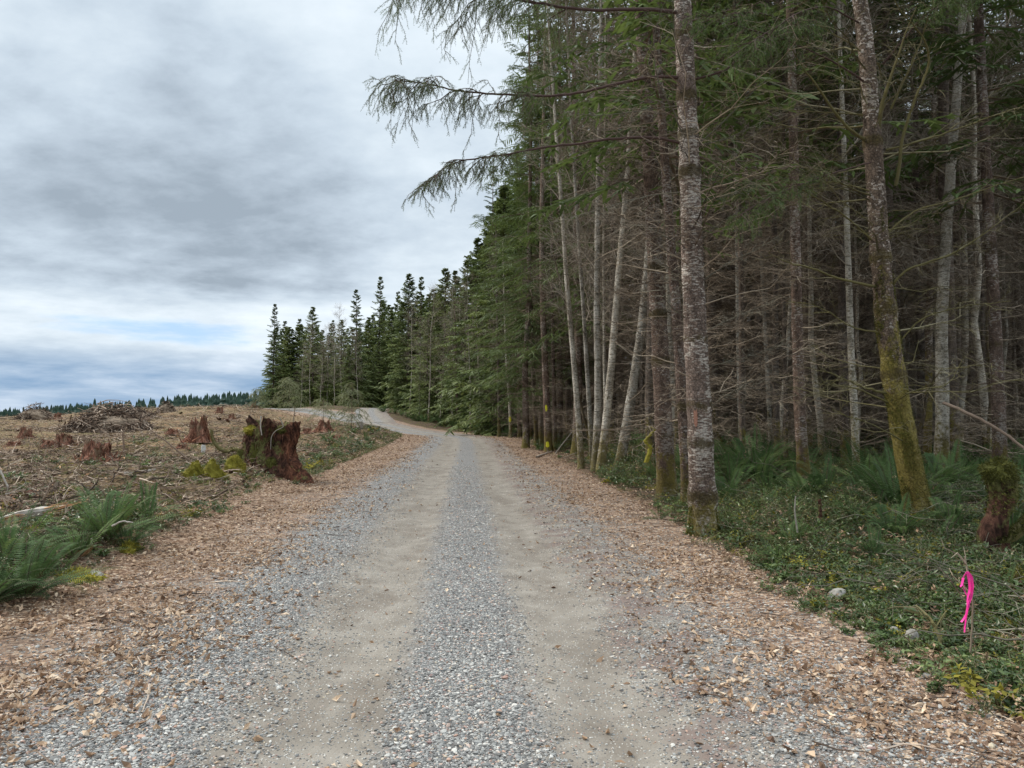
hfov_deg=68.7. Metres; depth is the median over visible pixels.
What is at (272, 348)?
conifer
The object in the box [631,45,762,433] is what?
forest conifer
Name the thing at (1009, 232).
forest conifer
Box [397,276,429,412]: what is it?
conifer
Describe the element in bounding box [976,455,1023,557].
mossy snag
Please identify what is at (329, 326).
alder
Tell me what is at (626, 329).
alder
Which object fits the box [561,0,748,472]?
forest conifer
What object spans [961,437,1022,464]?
sword fern
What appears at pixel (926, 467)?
sword fern
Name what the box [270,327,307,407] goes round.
conifer
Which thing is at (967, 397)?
forest conifer
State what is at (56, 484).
wood debris
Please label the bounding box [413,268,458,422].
conifer
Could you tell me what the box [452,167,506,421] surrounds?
edge conifer
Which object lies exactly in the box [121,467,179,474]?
fallen pole
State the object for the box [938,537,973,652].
ribbon twig
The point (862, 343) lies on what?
forest conifer
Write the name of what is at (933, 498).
sword fern
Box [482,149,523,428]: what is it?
edge conifer
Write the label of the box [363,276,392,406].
conifer
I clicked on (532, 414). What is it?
conifer
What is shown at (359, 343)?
alder
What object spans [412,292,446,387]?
conifer
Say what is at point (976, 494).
sword fern
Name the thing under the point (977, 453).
sword fern
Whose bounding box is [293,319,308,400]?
conifer
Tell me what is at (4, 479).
pale branch
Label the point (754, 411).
forest conifer
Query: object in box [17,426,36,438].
broken stump
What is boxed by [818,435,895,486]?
sword fern
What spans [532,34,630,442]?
forest conifer
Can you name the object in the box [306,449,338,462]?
sword fern
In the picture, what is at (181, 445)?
broken stump
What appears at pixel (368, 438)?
sword fern
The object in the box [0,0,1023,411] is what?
sky
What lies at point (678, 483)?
sword fern
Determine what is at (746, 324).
forest conifer
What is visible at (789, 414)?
forest conifer
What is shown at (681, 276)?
forest conifer
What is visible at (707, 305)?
leaning pole
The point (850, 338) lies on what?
alder
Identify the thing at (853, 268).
forest conifer
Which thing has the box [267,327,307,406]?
conifer
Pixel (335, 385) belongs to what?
conifer
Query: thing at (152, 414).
brush pile
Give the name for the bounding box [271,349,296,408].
conifer
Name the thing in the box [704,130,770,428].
forest conifer
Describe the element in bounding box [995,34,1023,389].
forest conifer
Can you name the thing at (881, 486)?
sword fern
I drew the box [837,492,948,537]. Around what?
sword fern
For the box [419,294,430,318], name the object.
conifer
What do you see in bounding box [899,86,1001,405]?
forest conifer
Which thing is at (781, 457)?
sword fern
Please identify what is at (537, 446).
sword fern
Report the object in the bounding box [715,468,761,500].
sword fern
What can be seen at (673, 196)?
forest conifer
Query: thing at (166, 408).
brush pile
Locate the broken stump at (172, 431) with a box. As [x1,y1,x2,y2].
[165,428,180,434]
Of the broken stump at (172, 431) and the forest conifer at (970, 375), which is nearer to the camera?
the forest conifer at (970, 375)
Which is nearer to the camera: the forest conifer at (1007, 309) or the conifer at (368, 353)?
the forest conifer at (1007, 309)
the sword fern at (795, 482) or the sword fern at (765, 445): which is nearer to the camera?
the sword fern at (795, 482)
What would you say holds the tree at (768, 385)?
on the ground at (160, 541)
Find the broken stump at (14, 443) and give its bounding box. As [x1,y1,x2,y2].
[4,440,22,446]
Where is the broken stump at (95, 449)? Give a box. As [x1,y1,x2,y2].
[73,439,123,462]
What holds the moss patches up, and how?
on the ground at (160, 541)
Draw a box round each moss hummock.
[54,564,106,584]
[116,540,144,554]
[180,458,225,480]
[180,508,204,516]
[223,454,246,472]
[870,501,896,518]
[922,551,942,561]
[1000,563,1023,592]
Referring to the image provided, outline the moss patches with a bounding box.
[0,439,1023,650]
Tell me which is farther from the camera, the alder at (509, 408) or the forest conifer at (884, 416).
the alder at (509, 408)
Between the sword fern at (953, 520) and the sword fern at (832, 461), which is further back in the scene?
the sword fern at (832, 461)
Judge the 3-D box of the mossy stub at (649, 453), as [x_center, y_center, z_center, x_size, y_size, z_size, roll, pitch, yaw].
[2.600,1.126,14.165,0.243,0.713,0.112,0,-2,0]
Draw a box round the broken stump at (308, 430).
[301,428,311,433]
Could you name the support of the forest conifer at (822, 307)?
on the ground at (160, 541)
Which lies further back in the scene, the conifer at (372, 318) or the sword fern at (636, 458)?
the conifer at (372, 318)
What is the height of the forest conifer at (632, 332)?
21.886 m
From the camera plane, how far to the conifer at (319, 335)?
136.86 m
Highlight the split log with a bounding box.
[0,501,85,527]
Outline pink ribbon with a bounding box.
[960,571,973,631]
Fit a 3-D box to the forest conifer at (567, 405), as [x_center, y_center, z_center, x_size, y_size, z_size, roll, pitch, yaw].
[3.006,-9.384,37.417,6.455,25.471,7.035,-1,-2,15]
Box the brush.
[0,425,1023,718]
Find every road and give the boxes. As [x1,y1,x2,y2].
[0,408,1023,767]
[355,408,394,422]
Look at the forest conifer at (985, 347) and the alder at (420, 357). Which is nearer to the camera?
the forest conifer at (985, 347)
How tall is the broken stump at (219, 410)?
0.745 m
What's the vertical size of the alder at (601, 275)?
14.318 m
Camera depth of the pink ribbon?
5.08 m
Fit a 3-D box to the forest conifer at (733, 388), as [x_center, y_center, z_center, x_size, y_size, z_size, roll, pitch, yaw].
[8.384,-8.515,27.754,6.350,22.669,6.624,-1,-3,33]
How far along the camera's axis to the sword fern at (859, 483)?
13.17 m
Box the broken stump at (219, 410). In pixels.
[215,406,223,412]
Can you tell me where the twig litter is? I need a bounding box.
[0,432,1023,767]
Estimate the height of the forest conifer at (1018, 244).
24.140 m
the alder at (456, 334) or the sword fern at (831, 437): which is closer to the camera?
the sword fern at (831, 437)
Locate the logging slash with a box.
[0,402,397,569]
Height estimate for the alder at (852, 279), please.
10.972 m
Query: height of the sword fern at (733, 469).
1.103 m
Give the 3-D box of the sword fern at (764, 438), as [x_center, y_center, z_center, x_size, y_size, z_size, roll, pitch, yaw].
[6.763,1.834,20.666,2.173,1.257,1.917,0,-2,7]
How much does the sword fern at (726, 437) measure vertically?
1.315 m
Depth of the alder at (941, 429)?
17.06 m
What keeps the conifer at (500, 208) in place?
on the ground at (160, 541)
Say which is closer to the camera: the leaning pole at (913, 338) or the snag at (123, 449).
the leaning pole at (913, 338)
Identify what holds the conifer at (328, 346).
on the ground at (160, 541)
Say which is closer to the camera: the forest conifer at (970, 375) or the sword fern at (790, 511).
the sword fern at (790, 511)
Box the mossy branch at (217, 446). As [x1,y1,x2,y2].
[209,429,240,452]
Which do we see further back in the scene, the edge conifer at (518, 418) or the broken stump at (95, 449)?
the edge conifer at (518, 418)
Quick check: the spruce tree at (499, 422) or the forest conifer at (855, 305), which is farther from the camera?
the spruce tree at (499, 422)
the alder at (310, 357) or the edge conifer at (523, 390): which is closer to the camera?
the edge conifer at (523, 390)
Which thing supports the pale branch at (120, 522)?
on the ground at (160, 541)
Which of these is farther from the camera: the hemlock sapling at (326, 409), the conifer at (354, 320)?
the conifer at (354, 320)
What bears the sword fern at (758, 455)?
on the ground at (160, 541)
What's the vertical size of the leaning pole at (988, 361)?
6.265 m
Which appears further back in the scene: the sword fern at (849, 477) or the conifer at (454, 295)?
the conifer at (454, 295)
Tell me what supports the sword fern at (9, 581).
on the ground at (160, 541)
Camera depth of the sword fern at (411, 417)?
83.44 m
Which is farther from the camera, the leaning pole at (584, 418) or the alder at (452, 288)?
the alder at (452, 288)
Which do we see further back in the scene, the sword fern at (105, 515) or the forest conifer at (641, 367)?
the forest conifer at (641, 367)
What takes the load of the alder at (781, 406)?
on the ground at (160, 541)
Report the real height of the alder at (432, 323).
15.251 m
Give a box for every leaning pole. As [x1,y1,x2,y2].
[150,429,191,462]
[546,249,592,450]
[635,266,733,433]
[660,205,750,450]
[749,226,817,436]
[766,215,864,428]
[824,255,935,458]
[831,189,959,428]
[875,296,987,455]
[953,243,1020,450]
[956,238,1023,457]
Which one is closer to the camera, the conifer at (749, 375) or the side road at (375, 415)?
the conifer at (749, 375)
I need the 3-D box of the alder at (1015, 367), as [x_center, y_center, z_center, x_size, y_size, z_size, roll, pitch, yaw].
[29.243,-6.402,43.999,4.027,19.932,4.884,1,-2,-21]
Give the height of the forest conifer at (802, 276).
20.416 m
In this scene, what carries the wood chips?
on the ground at (160, 541)
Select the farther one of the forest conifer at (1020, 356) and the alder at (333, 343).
the alder at (333, 343)
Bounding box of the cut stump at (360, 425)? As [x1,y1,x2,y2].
[356,421,362,428]
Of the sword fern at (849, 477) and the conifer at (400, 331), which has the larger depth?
the conifer at (400, 331)
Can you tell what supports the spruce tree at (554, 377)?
on the ground at (160, 541)
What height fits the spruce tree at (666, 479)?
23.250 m
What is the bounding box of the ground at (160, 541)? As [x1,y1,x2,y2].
[0,405,1023,662]
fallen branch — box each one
[569,430,630,430]
[794,496,797,532]
[878,563,925,588]
[885,605,945,653]
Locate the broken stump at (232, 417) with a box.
[228,414,238,419]
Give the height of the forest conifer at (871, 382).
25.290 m
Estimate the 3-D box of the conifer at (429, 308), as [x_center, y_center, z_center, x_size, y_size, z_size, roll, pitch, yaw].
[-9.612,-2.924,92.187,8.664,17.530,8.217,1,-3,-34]
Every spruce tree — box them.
[360,0,853,538]
[470,221,515,436]
[502,136,554,446]
[505,7,573,451]
[512,0,790,502]
[512,72,593,449]
[564,0,818,508]
[674,0,962,480]
[845,0,1023,460]
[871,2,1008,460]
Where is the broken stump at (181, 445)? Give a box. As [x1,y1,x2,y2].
[171,443,189,448]
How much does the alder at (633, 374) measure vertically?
17.024 m
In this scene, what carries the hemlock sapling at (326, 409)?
on the ground at (160, 541)
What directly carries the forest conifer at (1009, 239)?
on the ground at (160, 541)
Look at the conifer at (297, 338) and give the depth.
134.15 m
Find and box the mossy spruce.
[680,0,1023,520]
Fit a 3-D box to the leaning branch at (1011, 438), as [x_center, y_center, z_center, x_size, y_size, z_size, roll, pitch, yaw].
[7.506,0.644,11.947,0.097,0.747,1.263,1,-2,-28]
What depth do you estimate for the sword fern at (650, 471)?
17.52 m
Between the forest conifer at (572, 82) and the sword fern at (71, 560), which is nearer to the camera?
the sword fern at (71, 560)
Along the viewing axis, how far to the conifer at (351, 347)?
137.34 m
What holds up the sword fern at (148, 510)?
on the ground at (160, 541)
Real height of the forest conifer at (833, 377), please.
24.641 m
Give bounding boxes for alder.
[293,342,309,407]
[304,325,317,406]
[313,340,329,399]
[315,322,337,403]
[325,326,348,403]
[331,303,348,391]
[338,327,359,396]
[349,332,365,406]
[400,298,419,413]
[407,315,437,415]
[414,282,446,421]
[422,317,450,420]
[438,273,464,425]
[439,285,466,418]
[442,302,468,394]
[452,264,481,431]
[461,300,495,418]
[479,232,524,437]
[505,0,639,468]
[508,0,640,465]
[517,202,565,425]
[530,0,667,471]
[536,0,661,395]
[550,126,646,406]
[551,0,637,459]
[556,27,674,470]
[564,126,637,361]
[588,2,717,468]
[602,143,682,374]
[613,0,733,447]
[617,1,759,293]
[618,133,646,387]
[672,0,813,454]
[700,2,818,408]
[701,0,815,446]
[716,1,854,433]
[725,0,885,438]
[742,0,915,452]
[760,0,945,471]
[812,74,915,444]
[813,150,907,383]
[817,224,862,414]
[850,0,1023,468]
[859,0,1023,442]
[860,112,937,359]
[861,122,939,406]
[863,133,939,378]
[864,45,990,432]
[870,105,952,359]
[889,0,1023,452]
[899,199,936,428]
[900,1,1023,397]
[919,0,1023,292]
[923,135,1004,443]
[933,26,1023,443]
[998,168,1022,417]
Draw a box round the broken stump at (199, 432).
[179,415,216,442]
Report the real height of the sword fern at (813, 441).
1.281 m
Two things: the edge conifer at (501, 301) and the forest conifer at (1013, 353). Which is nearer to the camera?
the forest conifer at (1013, 353)
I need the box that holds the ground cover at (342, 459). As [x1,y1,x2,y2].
[0,404,402,563]
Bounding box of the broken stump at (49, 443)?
[37,439,58,447]
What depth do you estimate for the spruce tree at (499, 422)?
53.02 m
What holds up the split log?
on the ground at (160, 541)
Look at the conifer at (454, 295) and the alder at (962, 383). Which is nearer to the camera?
the alder at (962, 383)
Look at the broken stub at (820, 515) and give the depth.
9.33 m
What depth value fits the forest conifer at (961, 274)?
27.44 m
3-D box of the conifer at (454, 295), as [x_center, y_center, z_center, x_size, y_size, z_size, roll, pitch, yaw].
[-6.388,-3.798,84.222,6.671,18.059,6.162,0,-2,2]
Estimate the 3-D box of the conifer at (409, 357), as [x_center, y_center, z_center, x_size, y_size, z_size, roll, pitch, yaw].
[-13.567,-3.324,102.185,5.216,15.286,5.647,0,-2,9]
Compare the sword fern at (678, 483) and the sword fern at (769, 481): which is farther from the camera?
the sword fern at (678, 483)
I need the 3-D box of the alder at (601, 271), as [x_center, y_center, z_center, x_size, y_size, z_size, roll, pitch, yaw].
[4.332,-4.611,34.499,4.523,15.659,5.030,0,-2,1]
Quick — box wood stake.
[201,444,205,451]
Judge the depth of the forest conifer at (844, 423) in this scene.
18.80 m
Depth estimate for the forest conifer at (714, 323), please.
24.66 m
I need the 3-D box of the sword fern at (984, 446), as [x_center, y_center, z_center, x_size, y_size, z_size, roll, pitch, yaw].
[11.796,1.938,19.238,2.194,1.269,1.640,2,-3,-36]
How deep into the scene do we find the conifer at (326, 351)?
139.41 m
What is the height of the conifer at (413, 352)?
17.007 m
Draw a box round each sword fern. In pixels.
[0,499,96,566]
[0,528,124,599]
[0,531,81,602]
[16,477,190,541]
[30,509,143,563]
[43,536,90,583]
[92,514,174,551]
[101,480,192,527]
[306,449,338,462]
[317,430,335,441]
[359,431,379,440]
[374,404,386,411]
[401,410,418,418]
[410,412,421,421]
[419,413,430,421]
[428,416,446,425]
[446,419,458,428]
[490,426,516,436]
[532,439,543,449]
[616,448,644,466]
[628,428,644,449]
[628,464,680,494]
[637,438,729,480]
[640,460,655,479]
[643,505,671,519]
[714,424,837,481]
[714,430,766,473]
[714,446,736,469]
[715,435,795,479]
[715,449,787,493]
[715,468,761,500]
[718,430,735,448]
[722,445,814,484]
[728,431,783,455]
[734,487,783,516]
[737,442,766,456]
[738,460,791,489]
[746,515,823,547]
[750,470,802,497]
[750,531,811,562]
[759,445,831,474]
[761,462,857,499]
[763,428,838,451]
[769,500,827,532]
[772,451,860,495]
[779,445,841,472]
[789,434,851,465]
[813,423,851,446]
[815,456,842,473]
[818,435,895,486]
[819,488,891,523]
[827,442,980,507]
[831,444,882,467]
[832,524,910,557]
[833,444,942,470]
[837,474,863,493]
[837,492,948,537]
[838,468,889,491]
[855,461,938,486]
[863,436,932,461]
[873,451,972,487]
[875,439,994,487]
[885,507,979,542]
[893,471,978,505]
[897,463,955,491]
[898,486,985,532]
[924,452,980,483]
[925,457,979,485]
[930,475,981,505]
[933,443,986,458]
[940,475,1022,507]
[951,504,1023,550]
[954,455,1023,487]
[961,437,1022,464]
[961,442,991,460]
[961,445,984,464]
[972,564,1022,599]
[1003,452,1023,489]
[1009,449,1023,476]
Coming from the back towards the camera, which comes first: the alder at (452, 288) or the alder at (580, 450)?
the alder at (452, 288)
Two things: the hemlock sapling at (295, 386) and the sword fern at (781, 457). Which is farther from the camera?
the hemlock sapling at (295, 386)
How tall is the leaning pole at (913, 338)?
8.524 m
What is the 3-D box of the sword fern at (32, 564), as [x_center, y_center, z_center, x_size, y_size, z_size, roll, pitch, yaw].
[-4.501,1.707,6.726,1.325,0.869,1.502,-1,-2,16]
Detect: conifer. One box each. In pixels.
[256,304,289,407]
[259,328,282,407]
[259,328,283,401]
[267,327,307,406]
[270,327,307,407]
[271,321,290,391]
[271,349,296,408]
[278,324,310,407]
[279,329,303,405]
[290,307,335,407]
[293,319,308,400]
[295,326,310,388]
[303,329,315,399]
[307,330,333,399]
[308,334,336,404]
[309,333,338,404]
[312,346,333,405]
[324,320,360,405]
[326,324,337,382]
[328,320,344,399]
[334,349,364,405]
[335,289,376,407]
[342,333,376,406]
[344,330,354,387]
[357,319,387,406]
[361,317,383,387]
[362,327,372,400]
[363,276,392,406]
[364,325,386,396]
[368,358,379,407]
[371,315,381,371]
[372,273,424,410]
[375,310,399,407]
[377,301,394,373]
[380,306,398,355]
[382,309,410,406]
[383,334,405,408]
[384,305,393,331]
[384,308,406,407]
[385,302,411,391]
[393,291,400,327]
[393,297,432,408]
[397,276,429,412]
[397,305,416,409]
[401,289,448,413]
[402,314,445,422]
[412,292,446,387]
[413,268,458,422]
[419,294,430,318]
[422,255,479,426]
[431,284,454,348]
[432,270,466,419]
[434,237,491,429]
[434,320,458,423]
[438,185,538,436]
[447,204,495,418]
[449,233,494,424]
[450,176,527,427]
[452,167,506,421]
[455,216,501,429]
[462,0,590,448]
[464,197,501,423]
[471,9,593,443]
[472,170,526,427]
[475,117,564,438]
[481,0,643,454]
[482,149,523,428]
[482,154,549,436]
[483,32,616,435]
[484,0,628,446]
[500,297,593,430]
[504,57,589,423]
[508,0,603,443]
[517,89,593,409]
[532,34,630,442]
[539,0,671,451]
[539,33,625,437]
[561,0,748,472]
[562,120,630,426]
[563,18,635,433]
[565,0,644,435]
[565,2,724,439]
[571,239,632,429]
[578,11,665,432]
[586,43,680,432]
[587,42,645,442]
[593,0,828,446]
[601,5,665,436]
[601,41,771,440]
[601,208,682,430]
[610,47,682,420]
[622,0,753,452]
[627,41,710,369]
[629,166,678,417]
[631,0,721,454]
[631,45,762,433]
[640,177,726,395]
[653,0,804,458]
[680,1,820,442]
[680,39,789,430]
[682,267,763,429]
[694,0,832,445]
[699,0,828,459]
[703,154,821,439]
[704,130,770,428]
[706,239,762,433]
[714,0,858,439]
[716,98,786,433]
[721,266,753,429]
[722,121,786,430]
[723,0,905,446]
[723,287,764,423]
[724,0,847,459]
[724,231,791,426]
[725,2,864,432]
[742,0,976,464]
[750,104,837,431]
[763,0,1022,456]
[765,12,871,448]
[768,30,831,425]
[775,97,882,441]
[777,1,897,432]
[783,0,936,440]
[786,24,862,436]
[787,221,838,412]
[800,0,1023,466]
[800,11,863,435]
[813,1,1023,448]
[822,94,860,432]
[823,21,923,445]
[826,1,971,438]
[827,26,961,437]
[831,1,958,442]
[833,107,879,433]
[836,8,877,425]
[854,40,916,438]
[854,208,925,424]
[857,196,887,436]
[862,258,913,412]
[881,0,1023,446]
[898,15,1023,446]
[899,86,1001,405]
[910,19,1003,448]
[911,0,1023,451]
[919,17,1023,438]
[926,12,1023,430]
[938,8,1023,438]
[939,29,1021,443]
[951,0,1023,443]
[968,25,1023,436]
[970,3,1023,436]
[975,2,1023,431]
[987,32,1023,414]
[988,6,1023,423]
[995,0,1023,430]
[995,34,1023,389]
[997,92,1023,390]
[1006,20,1023,420]
[1008,66,1023,317]
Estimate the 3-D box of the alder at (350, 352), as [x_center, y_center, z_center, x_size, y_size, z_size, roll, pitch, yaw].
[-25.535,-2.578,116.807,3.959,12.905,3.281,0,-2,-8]
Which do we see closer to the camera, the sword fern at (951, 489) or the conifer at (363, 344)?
the sword fern at (951, 489)
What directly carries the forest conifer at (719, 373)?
on the ground at (160, 541)
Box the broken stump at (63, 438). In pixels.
[54,432,79,447]
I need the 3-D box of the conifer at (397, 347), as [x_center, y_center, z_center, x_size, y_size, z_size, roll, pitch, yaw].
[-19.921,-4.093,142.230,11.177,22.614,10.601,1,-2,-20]
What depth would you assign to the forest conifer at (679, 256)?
20.20 m
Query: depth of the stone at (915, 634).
5.51 m
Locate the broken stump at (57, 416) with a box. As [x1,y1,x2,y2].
[53,412,63,419]
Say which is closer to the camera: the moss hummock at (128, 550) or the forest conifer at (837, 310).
the moss hummock at (128, 550)
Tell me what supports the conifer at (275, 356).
on the ground at (160, 541)
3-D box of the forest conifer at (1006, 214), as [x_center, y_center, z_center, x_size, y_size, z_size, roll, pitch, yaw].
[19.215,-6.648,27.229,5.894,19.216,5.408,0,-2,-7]
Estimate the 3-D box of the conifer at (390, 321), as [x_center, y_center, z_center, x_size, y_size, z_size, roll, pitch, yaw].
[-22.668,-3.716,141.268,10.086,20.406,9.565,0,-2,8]
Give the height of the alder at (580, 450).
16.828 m
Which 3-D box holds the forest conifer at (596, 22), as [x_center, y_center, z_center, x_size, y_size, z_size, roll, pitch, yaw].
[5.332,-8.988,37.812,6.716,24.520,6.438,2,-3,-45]
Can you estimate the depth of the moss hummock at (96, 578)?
7.53 m
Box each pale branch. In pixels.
[0,469,26,494]
[111,520,132,526]
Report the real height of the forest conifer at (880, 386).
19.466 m
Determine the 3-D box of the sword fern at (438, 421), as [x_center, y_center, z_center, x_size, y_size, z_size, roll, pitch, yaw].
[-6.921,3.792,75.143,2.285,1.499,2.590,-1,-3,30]
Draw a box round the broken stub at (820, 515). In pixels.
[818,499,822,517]
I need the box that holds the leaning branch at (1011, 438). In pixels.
[942,401,1023,448]
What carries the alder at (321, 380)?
on the ground at (160, 541)
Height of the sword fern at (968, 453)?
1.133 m
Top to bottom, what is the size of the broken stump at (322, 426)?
0.750 m
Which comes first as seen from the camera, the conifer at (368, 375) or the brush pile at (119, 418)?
the brush pile at (119, 418)
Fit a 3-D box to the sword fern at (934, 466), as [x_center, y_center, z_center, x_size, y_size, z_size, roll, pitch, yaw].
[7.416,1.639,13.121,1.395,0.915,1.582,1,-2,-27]
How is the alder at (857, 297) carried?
on the ground at (160, 541)
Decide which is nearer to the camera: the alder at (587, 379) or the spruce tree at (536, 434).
the alder at (587, 379)
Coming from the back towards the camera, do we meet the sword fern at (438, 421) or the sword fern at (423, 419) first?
the sword fern at (423, 419)
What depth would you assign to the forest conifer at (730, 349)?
39.00 m
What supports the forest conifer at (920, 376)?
on the ground at (160, 541)
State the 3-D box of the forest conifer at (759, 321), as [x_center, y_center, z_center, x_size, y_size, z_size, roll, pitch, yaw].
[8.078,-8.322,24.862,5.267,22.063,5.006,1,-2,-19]
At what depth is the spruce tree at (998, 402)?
16.08 m
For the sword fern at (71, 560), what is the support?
on the ground at (160, 541)
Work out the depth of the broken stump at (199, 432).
28.49 m
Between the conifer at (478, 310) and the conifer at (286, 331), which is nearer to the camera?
the conifer at (478, 310)
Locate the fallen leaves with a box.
[0,430,1023,767]
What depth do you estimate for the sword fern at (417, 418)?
82.06 m
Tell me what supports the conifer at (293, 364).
on the ground at (160, 541)
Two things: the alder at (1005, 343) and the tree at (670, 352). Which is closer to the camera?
the tree at (670, 352)
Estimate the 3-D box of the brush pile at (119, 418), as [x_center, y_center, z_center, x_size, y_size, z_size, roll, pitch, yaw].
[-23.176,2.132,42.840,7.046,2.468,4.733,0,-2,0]
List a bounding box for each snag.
[122,432,124,451]
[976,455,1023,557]
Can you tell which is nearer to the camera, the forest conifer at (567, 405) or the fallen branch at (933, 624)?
the fallen branch at (933, 624)
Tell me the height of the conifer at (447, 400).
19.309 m
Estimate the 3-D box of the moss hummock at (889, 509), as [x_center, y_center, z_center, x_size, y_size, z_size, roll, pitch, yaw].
[5.111,1.817,10.176,0.494,0.438,0.562,0,-2,0]
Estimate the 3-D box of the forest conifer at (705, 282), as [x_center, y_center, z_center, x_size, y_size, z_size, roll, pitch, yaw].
[6.580,-8.126,27.460,7.121,21.771,6.769,2,-3,-39]
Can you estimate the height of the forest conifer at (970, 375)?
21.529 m
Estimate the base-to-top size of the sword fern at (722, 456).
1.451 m
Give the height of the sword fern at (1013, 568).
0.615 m
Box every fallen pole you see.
[95,464,161,467]
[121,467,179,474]
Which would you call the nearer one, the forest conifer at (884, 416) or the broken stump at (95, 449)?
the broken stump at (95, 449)
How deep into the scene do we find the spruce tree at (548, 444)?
32.96 m
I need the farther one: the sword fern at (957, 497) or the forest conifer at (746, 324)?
the forest conifer at (746, 324)
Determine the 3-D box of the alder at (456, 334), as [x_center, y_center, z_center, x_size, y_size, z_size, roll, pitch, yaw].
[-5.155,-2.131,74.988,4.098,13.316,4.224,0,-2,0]
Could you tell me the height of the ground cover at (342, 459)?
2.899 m
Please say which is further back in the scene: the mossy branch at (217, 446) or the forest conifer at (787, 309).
the forest conifer at (787, 309)
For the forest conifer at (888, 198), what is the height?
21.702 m
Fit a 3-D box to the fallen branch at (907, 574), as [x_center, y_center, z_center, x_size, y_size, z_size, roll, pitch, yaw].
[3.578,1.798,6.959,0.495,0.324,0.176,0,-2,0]
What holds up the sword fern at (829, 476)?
on the ground at (160, 541)
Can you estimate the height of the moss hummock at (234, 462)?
0.716 m
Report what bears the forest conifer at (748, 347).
on the ground at (160, 541)
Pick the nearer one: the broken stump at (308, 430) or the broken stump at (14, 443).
the broken stump at (14, 443)
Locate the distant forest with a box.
[0,389,269,416]
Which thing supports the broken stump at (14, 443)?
on the ground at (160, 541)
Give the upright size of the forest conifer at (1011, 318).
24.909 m
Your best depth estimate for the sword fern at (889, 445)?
16.54 m
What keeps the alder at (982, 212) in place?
on the ground at (160, 541)
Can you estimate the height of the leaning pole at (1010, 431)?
8.969 m
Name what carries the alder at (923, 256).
on the ground at (160, 541)
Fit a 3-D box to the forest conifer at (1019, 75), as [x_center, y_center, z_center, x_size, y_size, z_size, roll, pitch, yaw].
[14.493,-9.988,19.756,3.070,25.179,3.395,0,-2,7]
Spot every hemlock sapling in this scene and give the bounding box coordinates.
[245,389,268,408]
[266,377,307,410]
[304,399,339,421]
[329,382,375,435]
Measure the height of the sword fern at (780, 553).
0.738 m
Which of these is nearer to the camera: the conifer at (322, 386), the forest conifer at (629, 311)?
the forest conifer at (629, 311)
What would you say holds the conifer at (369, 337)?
on the ground at (160, 541)
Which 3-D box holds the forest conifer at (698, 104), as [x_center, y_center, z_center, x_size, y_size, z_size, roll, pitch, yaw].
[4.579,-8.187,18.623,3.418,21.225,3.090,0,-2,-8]
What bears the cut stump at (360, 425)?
on the ground at (160, 541)
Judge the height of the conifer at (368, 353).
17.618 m
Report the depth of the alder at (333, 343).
116.88 m
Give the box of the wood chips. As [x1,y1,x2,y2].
[0,406,375,556]
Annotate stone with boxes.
[828,588,845,600]
[905,629,918,638]
[922,673,930,677]
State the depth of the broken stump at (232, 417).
51.08 m
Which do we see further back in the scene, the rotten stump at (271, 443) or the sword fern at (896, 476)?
the rotten stump at (271, 443)
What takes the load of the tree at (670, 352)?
on the ground at (160, 541)
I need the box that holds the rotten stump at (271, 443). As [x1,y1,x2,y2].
[236,415,313,482]
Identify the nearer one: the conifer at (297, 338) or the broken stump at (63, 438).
the broken stump at (63, 438)
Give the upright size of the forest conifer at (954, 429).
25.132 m
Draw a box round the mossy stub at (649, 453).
[643,425,655,462]
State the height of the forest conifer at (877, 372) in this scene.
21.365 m
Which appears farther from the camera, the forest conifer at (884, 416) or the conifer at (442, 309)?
the conifer at (442, 309)
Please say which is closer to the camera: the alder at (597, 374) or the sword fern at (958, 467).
the sword fern at (958, 467)
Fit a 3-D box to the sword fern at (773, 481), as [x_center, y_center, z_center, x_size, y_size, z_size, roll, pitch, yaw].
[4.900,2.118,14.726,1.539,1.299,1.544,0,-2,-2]
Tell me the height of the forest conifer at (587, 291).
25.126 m
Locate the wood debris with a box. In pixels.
[0,404,382,547]
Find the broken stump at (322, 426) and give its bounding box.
[311,419,335,432]
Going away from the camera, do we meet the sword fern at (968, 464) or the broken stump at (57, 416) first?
the sword fern at (968, 464)
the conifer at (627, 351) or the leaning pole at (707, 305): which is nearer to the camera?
the leaning pole at (707, 305)
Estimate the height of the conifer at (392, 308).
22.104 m
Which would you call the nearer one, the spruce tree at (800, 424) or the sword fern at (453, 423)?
the spruce tree at (800, 424)
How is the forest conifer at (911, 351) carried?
on the ground at (160, 541)
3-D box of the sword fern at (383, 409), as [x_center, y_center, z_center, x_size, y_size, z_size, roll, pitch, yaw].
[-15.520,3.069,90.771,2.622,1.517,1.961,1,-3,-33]
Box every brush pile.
[10,402,54,419]
[49,400,166,432]
[115,405,163,419]
[154,400,178,412]
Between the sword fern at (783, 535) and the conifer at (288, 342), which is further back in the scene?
the conifer at (288, 342)
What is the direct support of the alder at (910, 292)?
on the ground at (160, 541)
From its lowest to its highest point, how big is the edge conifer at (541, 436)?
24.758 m
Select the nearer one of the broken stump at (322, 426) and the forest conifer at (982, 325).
the forest conifer at (982, 325)
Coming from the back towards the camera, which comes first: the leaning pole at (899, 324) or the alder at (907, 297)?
the alder at (907, 297)
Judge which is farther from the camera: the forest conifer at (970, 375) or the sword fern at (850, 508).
the forest conifer at (970, 375)
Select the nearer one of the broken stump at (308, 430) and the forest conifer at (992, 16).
the forest conifer at (992, 16)

